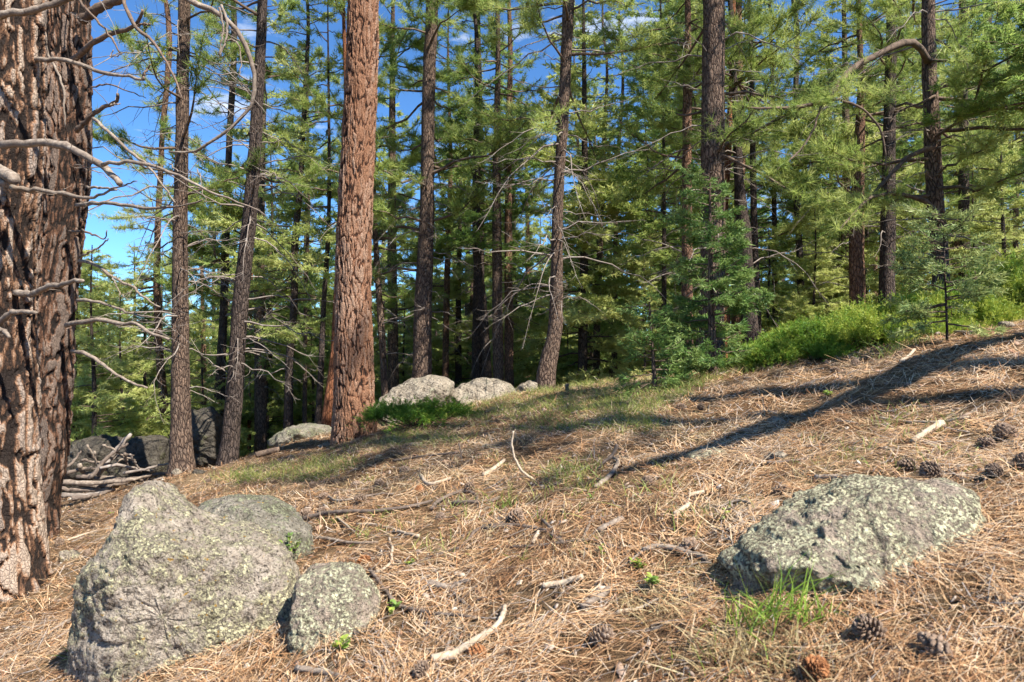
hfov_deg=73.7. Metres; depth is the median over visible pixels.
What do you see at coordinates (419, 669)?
pine cone
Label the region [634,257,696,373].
fir tree
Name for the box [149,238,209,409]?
fir tree
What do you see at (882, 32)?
pine tree
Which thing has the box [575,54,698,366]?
fir tree
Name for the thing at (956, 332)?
stick
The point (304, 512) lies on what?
pine cone
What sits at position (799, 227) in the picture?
pine tree
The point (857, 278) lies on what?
ponderosa pine
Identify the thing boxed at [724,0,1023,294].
ponderosa pine
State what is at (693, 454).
stone
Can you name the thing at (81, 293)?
fir tree
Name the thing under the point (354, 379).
ponderosa pine
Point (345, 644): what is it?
seedling
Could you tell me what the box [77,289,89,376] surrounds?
fir tree
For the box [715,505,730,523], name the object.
seedling
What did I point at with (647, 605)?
stick
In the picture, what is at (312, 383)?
fir tree
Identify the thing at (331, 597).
boulder
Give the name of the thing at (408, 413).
juniper shrub
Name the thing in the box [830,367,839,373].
pine cone
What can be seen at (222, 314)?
pine tree
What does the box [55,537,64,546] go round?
pine cone
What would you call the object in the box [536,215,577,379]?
fir tree
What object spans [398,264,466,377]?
fir tree
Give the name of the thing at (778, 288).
fir tree
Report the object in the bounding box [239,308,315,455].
fir tree
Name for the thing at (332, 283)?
fir tree
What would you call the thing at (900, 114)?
pine tree
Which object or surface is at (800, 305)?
fir tree
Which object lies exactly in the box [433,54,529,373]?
pine tree
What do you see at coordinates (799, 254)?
pine tree
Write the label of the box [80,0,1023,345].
sky
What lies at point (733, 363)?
juniper shrub
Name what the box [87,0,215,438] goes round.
fir tree
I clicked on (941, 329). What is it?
juniper shrub
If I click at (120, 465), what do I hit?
dead log
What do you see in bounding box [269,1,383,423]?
pine tree
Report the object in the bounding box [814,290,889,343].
juniper shrub
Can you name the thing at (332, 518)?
grass tuft
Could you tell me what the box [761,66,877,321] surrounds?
fir tree
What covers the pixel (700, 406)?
pine cone
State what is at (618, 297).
fir tree
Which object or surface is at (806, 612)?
grass tuft
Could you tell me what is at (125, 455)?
dead branch
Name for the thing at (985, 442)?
pine cone
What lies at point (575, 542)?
grass tuft
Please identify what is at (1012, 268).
juniper shrub
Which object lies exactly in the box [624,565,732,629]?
dry grass tuft
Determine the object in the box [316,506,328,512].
pine cone
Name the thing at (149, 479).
dead branch
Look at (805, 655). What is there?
dry grass tuft
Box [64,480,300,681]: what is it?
boulder
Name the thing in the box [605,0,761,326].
pine tree
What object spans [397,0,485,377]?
pine tree
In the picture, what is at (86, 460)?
dead branch
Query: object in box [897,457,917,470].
pine cone
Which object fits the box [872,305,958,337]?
juniper shrub
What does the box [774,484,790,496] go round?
pine cone
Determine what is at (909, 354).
stick
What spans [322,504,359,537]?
twig
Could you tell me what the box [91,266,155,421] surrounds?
fir tree
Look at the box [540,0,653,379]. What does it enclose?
fir tree
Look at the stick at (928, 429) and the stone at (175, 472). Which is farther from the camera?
the stone at (175, 472)
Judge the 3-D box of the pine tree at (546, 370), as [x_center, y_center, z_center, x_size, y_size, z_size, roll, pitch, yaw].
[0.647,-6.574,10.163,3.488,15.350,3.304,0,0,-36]
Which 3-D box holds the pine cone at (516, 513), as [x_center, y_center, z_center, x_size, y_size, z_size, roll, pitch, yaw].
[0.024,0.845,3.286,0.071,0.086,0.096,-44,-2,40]
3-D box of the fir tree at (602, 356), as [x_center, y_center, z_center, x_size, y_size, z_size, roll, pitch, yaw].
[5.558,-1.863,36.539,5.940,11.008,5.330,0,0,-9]
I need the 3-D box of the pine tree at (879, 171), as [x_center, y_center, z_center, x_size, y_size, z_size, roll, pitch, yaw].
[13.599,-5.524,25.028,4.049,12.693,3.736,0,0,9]
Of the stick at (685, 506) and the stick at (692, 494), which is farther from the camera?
the stick at (692, 494)
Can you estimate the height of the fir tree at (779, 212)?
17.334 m
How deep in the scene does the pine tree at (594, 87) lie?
31.04 m
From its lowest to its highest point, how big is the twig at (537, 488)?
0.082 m
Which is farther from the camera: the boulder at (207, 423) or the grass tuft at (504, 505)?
the boulder at (207, 423)
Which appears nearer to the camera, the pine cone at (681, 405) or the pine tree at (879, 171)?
the pine cone at (681, 405)
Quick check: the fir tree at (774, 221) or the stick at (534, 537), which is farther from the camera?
the fir tree at (774, 221)
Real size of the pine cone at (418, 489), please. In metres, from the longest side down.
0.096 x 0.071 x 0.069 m
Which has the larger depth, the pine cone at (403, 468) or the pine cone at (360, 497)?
the pine cone at (403, 468)
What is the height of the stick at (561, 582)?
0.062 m
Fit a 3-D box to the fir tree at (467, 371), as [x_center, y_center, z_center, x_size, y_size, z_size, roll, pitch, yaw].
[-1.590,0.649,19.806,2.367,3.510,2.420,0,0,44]
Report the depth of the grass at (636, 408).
5.94 m
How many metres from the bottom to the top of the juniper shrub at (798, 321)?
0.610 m
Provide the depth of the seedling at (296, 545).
3.51 m
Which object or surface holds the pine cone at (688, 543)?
on the ground at (530, 592)
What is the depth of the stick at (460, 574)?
2.82 m
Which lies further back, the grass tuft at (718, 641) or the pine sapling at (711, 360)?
the pine sapling at (711, 360)
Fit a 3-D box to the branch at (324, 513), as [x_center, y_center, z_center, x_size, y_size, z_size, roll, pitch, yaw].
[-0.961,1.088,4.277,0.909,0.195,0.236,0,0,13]
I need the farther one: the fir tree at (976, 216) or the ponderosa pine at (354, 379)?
the fir tree at (976, 216)
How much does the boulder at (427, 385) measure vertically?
0.741 m
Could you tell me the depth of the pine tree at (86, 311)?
28.88 m
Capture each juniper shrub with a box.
[345,394,482,436]
[722,353,779,370]
[729,329,773,355]
[739,330,817,371]
[742,327,863,362]
[748,307,827,343]
[767,305,900,355]
[805,297,923,350]
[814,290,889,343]
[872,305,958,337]
[879,276,1023,327]
[893,315,960,340]
[917,313,989,336]
[949,257,1023,322]
[957,265,1023,310]
[990,236,1023,307]
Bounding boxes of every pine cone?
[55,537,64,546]
[83,549,91,557]
[299,508,312,515]
[309,481,318,488]
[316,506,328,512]
[318,492,328,500]
[331,490,340,496]
[351,480,360,486]
[354,494,366,503]
[356,555,371,564]
[374,479,384,486]
[399,465,410,472]
[412,660,429,681]
[415,484,423,492]
[435,512,445,521]
[465,481,474,490]
[466,643,486,660]
[507,508,524,522]
[588,624,615,648]
[640,475,654,486]
[677,403,686,410]
[681,537,700,550]
[697,403,704,410]
[730,505,738,512]
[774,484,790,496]
[801,654,830,681]
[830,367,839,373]
[851,358,860,366]
[851,613,886,647]
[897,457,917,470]
[916,631,953,665]
[918,460,942,479]
[974,436,996,451]
[984,463,1003,476]
[992,422,1017,439]
[1012,452,1023,469]
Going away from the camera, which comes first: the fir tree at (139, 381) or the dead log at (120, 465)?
the dead log at (120, 465)
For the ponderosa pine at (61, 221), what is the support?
on the ground at (530, 592)
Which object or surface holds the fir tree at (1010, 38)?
on the ground at (530, 592)
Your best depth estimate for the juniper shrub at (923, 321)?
6.79 m
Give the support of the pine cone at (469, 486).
on the ground at (530, 592)
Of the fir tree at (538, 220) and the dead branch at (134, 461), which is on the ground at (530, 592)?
the fir tree at (538, 220)
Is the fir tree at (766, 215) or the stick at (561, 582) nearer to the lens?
the stick at (561, 582)
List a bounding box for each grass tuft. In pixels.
[313,512,349,524]
[370,505,396,520]
[483,491,526,513]
[529,458,576,481]
[552,536,606,554]
[553,545,608,573]
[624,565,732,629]
[650,545,738,598]
[656,615,811,681]
[688,370,741,383]
[704,589,812,653]
[712,547,892,651]
[735,615,905,681]
[770,567,853,637]
[789,436,876,468]
[857,335,916,359]
[897,329,958,347]
[920,451,1019,487]
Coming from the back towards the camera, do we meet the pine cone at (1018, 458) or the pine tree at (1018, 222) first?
the pine tree at (1018, 222)
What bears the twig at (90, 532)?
on the ground at (530, 592)
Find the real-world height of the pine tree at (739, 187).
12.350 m
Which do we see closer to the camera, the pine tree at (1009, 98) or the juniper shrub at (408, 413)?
the juniper shrub at (408, 413)
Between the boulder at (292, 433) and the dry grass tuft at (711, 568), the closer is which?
the dry grass tuft at (711, 568)
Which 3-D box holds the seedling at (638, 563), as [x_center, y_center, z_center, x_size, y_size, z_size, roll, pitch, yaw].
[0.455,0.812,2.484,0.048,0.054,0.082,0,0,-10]
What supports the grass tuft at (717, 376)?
on the ground at (530, 592)
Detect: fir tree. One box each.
[61,245,170,493]
[70,263,127,442]
[71,247,150,441]
[76,297,169,437]
[77,280,128,430]
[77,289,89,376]
[79,272,112,377]
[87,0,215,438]
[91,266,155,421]
[98,299,170,435]
[99,323,168,433]
[109,312,133,392]
[113,275,132,355]
[119,337,169,413]
[121,246,151,394]
[137,264,169,377]
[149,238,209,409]
[157,260,216,407]
[190,335,255,445]
[191,234,247,382]
[192,0,375,428]
[198,300,225,407]
[199,242,253,446]
[200,293,299,457]
[204,147,332,443]
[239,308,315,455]
[257,107,336,423]
[275,307,331,422]
[295,237,325,388]
[295,241,335,383]
[295,324,329,425]
[318,96,454,404]
[322,363,380,423]
[374,295,413,401]
[378,114,535,387]
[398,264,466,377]
[432,303,471,388]
[438,120,503,375]
[450,40,591,378]
[462,276,542,376]
[490,0,672,383]
[513,293,541,387]
[516,217,568,385]
[517,0,627,303]
[532,214,547,280]
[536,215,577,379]
[539,94,632,369]
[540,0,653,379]
[547,4,672,376]
[556,324,592,386]
[568,223,639,374]
[571,199,628,373]
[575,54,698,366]
[588,0,738,364]
[600,11,700,373]
[600,261,672,378]
[606,296,647,377]
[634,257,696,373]
[641,95,698,343]
[693,0,840,328]
[729,58,788,329]
[731,223,808,354]
[759,0,950,308]
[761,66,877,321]
[762,141,838,320]
[764,228,834,326]
[765,206,848,330]
[767,199,791,309]
[789,211,848,317]
[793,0,928,299]
[866,189,956,300]
[913,11,1023,292]
[915,0,1023,152]
[927,163,1019,297]
[943,0,1023,280]
[948,0,1023,258]
[948,116,1023,280]
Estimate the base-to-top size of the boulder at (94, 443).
0.935 m
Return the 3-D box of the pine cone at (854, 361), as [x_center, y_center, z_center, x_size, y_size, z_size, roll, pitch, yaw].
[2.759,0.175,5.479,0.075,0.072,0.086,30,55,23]
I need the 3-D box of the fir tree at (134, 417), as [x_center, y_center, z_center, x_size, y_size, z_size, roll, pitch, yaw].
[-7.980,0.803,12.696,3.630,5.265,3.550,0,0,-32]
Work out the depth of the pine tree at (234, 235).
18.77 m
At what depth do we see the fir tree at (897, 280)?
13.89 m
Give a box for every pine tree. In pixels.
[79,271,111,376]
[88,0,275,477]
[117,0,339,465]
[128,249,197,407]
[146,198,247,406]
[148,0,302,415]
[152,0,334,451]
[165,196,252,380]
[189,187,282,387]
[200,148,288,455]
[209,165,313,378]
[253,64,339,417]
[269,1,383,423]
[276,0,419,426]
[311,9,445,396]
[313,0,455,391]
[315,266,379,401]
[316,0,541,380]
[329,143,411,377]
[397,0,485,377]
[405,0,550,380]
[414,9,550,377]
[432,159,488,352]
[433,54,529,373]
[435,0,559,380]
[445,0,689,389]
[446,0,556,386]
[484,95,552,375]
[543,80,630,374]
[580,0,779,358]
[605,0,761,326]
[628,0,749,328]
[628,83,728,343]
[630,0,796,357]
[630,0,830,346]
[635,0,836,341]
[664,0,836,335]
[732,0,877,320]
[758,192,795,312]
[778,72,851,223]
[836,59,949,284]
[846,0,1023,276]
[850,0,955,290]
[866,9,970,292]
[868,110,914,305]
[869,27,955,290]
[873,49,924,237]
[880,0,1023,277]
[942,0,1023,263]
[951,0,1023,241]
[968,58,1023,171]
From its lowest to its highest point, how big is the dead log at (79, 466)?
0.316 m
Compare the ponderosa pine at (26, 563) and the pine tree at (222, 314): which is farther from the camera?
the pine tree at (222, 314)
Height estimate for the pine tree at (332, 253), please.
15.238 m
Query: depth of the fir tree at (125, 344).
24.76 m
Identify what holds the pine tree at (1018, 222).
on the ground at (530, 592)
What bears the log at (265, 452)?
on the ground at (530, 592)
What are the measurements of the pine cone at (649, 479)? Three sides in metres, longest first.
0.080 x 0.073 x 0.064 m
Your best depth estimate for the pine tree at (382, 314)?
13.45 m
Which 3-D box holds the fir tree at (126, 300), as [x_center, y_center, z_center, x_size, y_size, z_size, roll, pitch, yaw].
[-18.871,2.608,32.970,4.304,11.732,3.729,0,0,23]
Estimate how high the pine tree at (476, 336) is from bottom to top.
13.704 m
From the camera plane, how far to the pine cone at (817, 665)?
1.65 m
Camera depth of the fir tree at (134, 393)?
14.58 m
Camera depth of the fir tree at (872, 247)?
16.23 m
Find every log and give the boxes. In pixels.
[61,490,108,497]
[62,474,149,485]
[62,486,109,491]
[66,466,95,474]
[67,450,81,467]
[71,488,115,500]
[76,472,165,479]
[76,481,130,487]
[77,463,117,476]
[88,443,128,479]
[96,433,131,476]
[100,463,153,471]
[255,447,279,457]
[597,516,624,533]
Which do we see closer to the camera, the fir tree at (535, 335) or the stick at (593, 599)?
the stick at (593, 599)
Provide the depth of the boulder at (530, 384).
9.89 m
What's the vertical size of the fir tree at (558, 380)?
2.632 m
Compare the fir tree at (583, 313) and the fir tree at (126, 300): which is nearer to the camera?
the fir tree at (583, 313)
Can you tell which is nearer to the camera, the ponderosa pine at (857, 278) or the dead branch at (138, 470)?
the dead branch at (138, 470)
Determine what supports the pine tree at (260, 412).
on the ground at (530, 592)
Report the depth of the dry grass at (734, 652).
3.08 m
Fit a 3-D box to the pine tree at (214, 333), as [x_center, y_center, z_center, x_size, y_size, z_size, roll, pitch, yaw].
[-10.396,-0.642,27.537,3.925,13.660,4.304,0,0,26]
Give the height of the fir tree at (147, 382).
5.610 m
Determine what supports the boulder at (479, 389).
on the ground at (530, 592)
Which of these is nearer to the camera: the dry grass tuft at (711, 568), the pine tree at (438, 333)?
the dry grass tuft at (711, 568)
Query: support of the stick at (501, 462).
on the ground at (530, 592)
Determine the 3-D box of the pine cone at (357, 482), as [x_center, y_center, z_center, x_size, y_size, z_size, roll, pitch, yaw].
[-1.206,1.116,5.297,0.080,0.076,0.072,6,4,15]
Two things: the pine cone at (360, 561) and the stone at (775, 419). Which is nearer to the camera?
the pine cone at (360, 561)
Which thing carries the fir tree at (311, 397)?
on the ground at (530, 592)
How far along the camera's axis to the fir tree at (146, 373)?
26.39 m
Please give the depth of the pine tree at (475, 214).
14.91 m
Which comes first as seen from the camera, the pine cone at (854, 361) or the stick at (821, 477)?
the stick at (821, 477)
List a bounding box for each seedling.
[279,532,301,560]
[331,634,350,650]
[387,599,401,614]
[404,558,414,565]
[611,287,696,400]
[629,557,646,570]
[644,572,659,588]
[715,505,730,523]
[823,390,833,395]
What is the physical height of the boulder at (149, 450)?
0.844 m
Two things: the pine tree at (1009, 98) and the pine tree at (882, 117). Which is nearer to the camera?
the pine tree at (1009, 98)
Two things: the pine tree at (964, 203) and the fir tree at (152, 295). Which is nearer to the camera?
the pine tree at (964, 203)
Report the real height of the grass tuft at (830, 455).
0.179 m
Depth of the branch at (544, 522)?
3.08 m
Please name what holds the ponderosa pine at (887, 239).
on the ground at (530, 592)
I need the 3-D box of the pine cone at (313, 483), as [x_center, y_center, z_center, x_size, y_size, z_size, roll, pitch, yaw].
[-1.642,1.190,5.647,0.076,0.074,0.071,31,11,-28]
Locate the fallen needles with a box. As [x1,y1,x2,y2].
[0,319,1023,681]
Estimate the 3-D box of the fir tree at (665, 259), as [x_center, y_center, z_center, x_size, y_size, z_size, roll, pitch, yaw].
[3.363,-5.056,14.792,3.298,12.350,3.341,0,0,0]
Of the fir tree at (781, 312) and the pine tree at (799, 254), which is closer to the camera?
the pine tree at (799, 254)
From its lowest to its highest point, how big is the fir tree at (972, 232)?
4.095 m
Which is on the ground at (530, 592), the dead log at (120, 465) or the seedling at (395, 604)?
the seedling at (395, 604)
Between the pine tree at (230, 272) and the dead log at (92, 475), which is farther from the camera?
the pine tree at (230, 272)
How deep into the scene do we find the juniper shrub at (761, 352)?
6.50 m
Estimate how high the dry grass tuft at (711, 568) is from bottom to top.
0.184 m
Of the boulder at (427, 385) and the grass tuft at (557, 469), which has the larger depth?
the boulder at (427, 385)
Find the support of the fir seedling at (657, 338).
on the ground at (530, 592)
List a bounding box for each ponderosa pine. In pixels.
[0,0,266,603]
[35,0,272,537]
[330,0,379,446]
[610,0,869,361]
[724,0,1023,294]
[750,0,991,306]
[798,0,1003,306]
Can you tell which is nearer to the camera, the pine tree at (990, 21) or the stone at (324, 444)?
the stone at (324, 444)
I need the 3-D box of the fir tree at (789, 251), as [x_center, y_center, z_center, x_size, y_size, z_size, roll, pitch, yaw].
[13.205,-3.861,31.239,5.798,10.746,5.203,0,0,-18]
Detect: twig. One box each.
[66,527,113,540]
[313,536,378,543]
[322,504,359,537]
[376,537,393,572]
[426,524,512,558]
[510,538,611,548]
[511,431,533,479]
[517,482,556,492]
[582,515,592,537]
[614,550,642,570]
[717,500,751,507]
[798,375,830,386]
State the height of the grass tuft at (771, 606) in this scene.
0.267 m
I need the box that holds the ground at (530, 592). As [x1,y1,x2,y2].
[0,322,1023,681]
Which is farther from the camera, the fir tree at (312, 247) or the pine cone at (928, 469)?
the fir tree at (312, 247)
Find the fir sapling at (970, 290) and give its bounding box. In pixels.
[876,197,1011,342]
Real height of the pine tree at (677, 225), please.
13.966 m
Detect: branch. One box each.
[81,458,122,467]
[86,444,98,465]
[102,444,127,460]
[123,452,128,470]
[123,463,167,474]
[129,454,141,471]
[139,476,163,481]
[302,499,432,520]
[328,492,393,501]
[392,451,458,461]
[488,523,563,544]
[540,518,561,537]
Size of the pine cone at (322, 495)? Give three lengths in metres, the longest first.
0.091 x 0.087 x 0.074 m
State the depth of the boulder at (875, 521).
2.10 m
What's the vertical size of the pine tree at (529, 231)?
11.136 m
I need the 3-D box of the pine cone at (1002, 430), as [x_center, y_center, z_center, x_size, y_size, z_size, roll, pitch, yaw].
[2.070,0.382,2.866,0.083,0.081,0.087,0,0,-36]
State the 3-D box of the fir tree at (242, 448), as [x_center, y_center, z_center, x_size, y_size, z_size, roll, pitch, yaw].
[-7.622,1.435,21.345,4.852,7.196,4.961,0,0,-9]
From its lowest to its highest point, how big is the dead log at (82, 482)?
0.116 m
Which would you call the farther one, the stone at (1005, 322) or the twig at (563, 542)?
the stone at (1005, 322)
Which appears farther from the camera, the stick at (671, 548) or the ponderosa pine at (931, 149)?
the ponderosa pine at (931, 149)
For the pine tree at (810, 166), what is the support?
on the ground at (530, 592)
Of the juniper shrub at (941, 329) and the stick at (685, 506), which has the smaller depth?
the stick at (685, 506)
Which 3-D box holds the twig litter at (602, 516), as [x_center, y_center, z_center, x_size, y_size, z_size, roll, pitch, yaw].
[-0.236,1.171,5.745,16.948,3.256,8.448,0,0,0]
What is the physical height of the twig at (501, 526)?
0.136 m
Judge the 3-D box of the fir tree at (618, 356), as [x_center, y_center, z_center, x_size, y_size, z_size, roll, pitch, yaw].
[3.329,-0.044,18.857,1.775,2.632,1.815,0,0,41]
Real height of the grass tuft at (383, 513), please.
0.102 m
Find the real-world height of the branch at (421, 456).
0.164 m
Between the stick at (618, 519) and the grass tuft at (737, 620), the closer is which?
the grass tuft at (737, 620)
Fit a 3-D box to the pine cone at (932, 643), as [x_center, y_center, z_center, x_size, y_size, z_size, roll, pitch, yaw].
[0.990,0.720,1.605,0.067,0.078,0.093,-15,19,-3]
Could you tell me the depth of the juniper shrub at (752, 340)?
7.94 m
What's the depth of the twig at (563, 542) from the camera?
2.83 m
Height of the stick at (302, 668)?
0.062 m
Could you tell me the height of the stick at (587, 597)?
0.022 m
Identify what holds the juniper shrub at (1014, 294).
on the ground at (530, 592)
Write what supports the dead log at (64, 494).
on the ground at (530, 592)
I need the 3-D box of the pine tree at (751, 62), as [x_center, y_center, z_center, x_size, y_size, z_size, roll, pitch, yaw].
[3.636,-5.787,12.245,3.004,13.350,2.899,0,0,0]
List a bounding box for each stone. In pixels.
[59,549,79,562]
[171,468,182,475]
[191,469,204,473]
[317,442,329,447]
[685,447,727,460]
[765,451,787,458]
[767,416,786,424]
[998,321,1014,327]
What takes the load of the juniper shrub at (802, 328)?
on the ground at (530, 592)
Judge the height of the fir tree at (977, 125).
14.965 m
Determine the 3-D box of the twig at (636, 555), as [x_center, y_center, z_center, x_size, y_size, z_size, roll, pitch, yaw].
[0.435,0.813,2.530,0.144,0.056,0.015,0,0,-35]
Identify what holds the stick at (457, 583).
on the ground at (530, 592)
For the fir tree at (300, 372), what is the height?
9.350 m
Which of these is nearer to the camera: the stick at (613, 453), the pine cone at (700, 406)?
the stick at (613, 453)
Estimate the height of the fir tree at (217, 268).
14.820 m
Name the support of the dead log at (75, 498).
on the ground at (530, 592)
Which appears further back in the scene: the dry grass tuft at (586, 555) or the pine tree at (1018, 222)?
the pine tree at (1018, 222)
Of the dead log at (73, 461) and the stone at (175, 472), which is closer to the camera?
the stone at (175, 472)
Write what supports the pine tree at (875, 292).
on the ground at (530, 592)
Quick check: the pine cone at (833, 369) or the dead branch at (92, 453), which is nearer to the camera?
the pine cone at (833, 369)
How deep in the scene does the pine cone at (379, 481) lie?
5.07 m
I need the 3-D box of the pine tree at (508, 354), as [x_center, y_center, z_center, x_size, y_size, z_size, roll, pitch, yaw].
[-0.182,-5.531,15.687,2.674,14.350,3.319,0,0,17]
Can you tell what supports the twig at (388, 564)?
on the ground at (530, 592)
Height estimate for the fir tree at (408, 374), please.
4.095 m
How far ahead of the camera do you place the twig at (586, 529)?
2.94 m
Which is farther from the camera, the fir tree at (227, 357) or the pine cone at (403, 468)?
the fir tree at (227, 357)
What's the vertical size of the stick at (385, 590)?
0.027 m
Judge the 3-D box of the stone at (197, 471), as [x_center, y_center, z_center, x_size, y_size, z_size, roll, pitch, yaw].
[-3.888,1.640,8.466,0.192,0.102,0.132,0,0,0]
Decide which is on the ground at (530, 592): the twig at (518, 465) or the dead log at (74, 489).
the twig at (518, 465)
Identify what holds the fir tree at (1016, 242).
on the ground at (530, 592)
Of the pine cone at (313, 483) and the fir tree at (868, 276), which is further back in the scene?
the fir tree at (868, 276)
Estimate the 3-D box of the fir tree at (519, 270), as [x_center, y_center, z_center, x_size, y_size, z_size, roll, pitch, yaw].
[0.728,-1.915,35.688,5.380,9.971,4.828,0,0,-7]
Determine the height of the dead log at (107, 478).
0.119 m
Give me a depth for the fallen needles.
2.71 m
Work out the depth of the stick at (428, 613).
2.49 m
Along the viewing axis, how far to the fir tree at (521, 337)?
20.93 m
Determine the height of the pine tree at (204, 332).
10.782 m
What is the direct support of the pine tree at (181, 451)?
on the ground at (530, 592)
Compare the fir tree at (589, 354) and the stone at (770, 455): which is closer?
the stone at (770, 455)
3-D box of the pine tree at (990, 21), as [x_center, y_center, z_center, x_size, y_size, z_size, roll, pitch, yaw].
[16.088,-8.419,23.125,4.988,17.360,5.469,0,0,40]
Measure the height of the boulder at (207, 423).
1.118 m
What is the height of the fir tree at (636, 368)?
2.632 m
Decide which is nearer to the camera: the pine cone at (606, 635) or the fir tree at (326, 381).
the pine cone at (606, 635)
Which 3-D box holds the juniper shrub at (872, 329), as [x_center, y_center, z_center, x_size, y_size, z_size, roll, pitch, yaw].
[3.433,-0.143,6.624,1.106,0.585,1.298,0,0,18]
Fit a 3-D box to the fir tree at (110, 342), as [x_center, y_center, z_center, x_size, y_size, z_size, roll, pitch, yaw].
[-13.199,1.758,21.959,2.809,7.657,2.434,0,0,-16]
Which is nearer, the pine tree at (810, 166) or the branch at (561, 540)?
the branch at (561, 540)
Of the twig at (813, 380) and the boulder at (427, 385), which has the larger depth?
the boulder at (427, 385)
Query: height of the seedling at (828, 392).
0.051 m
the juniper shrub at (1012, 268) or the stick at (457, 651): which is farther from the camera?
the juniper shrub at (1012, 268)
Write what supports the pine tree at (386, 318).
on the ground at (530, 592)
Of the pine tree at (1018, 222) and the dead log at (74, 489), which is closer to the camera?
the dead log at (74, 489)
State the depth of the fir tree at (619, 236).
18.97 m
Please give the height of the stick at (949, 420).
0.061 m
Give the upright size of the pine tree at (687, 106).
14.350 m
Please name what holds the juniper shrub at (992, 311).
on the ground at (530, 592)
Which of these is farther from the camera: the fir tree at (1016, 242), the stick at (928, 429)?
the fir tree at (1016, 242)
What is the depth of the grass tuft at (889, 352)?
5.47 m
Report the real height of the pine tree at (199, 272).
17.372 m
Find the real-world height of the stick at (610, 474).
0.103 m
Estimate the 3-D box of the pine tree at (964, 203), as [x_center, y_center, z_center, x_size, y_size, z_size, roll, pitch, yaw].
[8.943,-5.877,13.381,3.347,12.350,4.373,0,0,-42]
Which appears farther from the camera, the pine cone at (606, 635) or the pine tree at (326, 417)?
the pine tree at (326, 417)
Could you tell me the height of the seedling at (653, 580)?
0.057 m
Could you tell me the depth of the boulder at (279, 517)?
3.65 m
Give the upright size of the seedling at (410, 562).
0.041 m
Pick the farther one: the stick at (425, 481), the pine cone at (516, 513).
the stick at (425, 481)
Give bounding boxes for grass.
[182,366,964,681]
[202,356,985,564]
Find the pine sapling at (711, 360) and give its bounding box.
[648,157,775,378]
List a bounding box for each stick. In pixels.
[39,618,70,637]
[294,665,343,680]
[356,523,419,537]
[368,568,393,599]
[389,602,477,619]
[419,474,450,485]
[425,558,476,612]
[427,579,447,589]
[430,604,506,662]
[449,579,470,588]
[453,571,464,577]
[482,459,505,476]
[530,530,539,544]
[543,573,583,588]
[580,585,611,608]
[583,591,599,599]
[593,456,619,488]
[597,444,618,469]
[616,597,660,614]
[641,543,707,560]
[672,503,689,515]
[688,490,704,496]
[767,452,815,464]
[814,474,846,479]
[879,416,968,422]
[899,348,915,362]
[910,419,945,442]
[935,330,976,335]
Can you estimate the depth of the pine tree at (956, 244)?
19.04 m
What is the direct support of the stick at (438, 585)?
on the ground at (530, 592)
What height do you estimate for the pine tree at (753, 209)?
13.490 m
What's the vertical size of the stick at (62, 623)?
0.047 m
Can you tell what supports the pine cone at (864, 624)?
on the ground at (530, 592)
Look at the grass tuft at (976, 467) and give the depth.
2.56 m
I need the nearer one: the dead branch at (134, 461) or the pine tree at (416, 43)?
the dead branch at (134, 461)
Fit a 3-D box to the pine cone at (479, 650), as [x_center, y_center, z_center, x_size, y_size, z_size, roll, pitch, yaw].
[-0.112,0.979,2.143,0.066,0.058,0.056,1,6,21]
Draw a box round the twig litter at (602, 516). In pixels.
[4,320,1023,681]
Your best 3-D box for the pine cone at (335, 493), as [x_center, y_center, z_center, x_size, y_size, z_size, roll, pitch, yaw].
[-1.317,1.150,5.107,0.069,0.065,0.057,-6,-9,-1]
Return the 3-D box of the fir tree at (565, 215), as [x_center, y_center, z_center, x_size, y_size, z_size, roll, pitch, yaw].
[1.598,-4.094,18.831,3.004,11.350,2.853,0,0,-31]
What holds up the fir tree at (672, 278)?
on the ground at (530, 592)
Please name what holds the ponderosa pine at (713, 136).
on the ground at (530, 592)
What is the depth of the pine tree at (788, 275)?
58.92 m
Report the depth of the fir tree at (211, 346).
33.64 m
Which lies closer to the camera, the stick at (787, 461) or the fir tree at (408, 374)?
the stick at (787, 461)
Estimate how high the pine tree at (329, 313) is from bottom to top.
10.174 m
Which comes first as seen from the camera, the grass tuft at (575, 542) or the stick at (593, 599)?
the stick at (593, 599)
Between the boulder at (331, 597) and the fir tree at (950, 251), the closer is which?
the boulder at (331, 597)
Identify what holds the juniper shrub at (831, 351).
on the ground at (530, 592)
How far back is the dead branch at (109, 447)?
9.40 m
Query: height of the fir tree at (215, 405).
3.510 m
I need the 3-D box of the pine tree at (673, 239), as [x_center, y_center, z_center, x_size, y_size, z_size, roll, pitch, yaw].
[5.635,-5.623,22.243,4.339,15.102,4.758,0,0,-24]
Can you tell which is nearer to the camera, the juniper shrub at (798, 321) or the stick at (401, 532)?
the stick at (401, 532)
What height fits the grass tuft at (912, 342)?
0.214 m
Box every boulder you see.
[62,434,127,492]
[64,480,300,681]
[107,435,168,487]
[191,406,222,468]
[198,494,314,561]
[267,423,331,447]
[287,562,380,654]
[376,375,454,425]
[447,377,515,405]
[515,380,537,392]
[716,473,986,596]
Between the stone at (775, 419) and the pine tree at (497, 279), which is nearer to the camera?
the stone at (775, 419)
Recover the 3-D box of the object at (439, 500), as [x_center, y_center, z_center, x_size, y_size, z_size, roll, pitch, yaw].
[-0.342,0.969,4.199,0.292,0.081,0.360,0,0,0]
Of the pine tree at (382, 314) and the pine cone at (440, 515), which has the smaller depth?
the pine cone at (440, 515)
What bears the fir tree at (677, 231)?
on the ground at (530, 592)
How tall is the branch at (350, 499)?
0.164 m

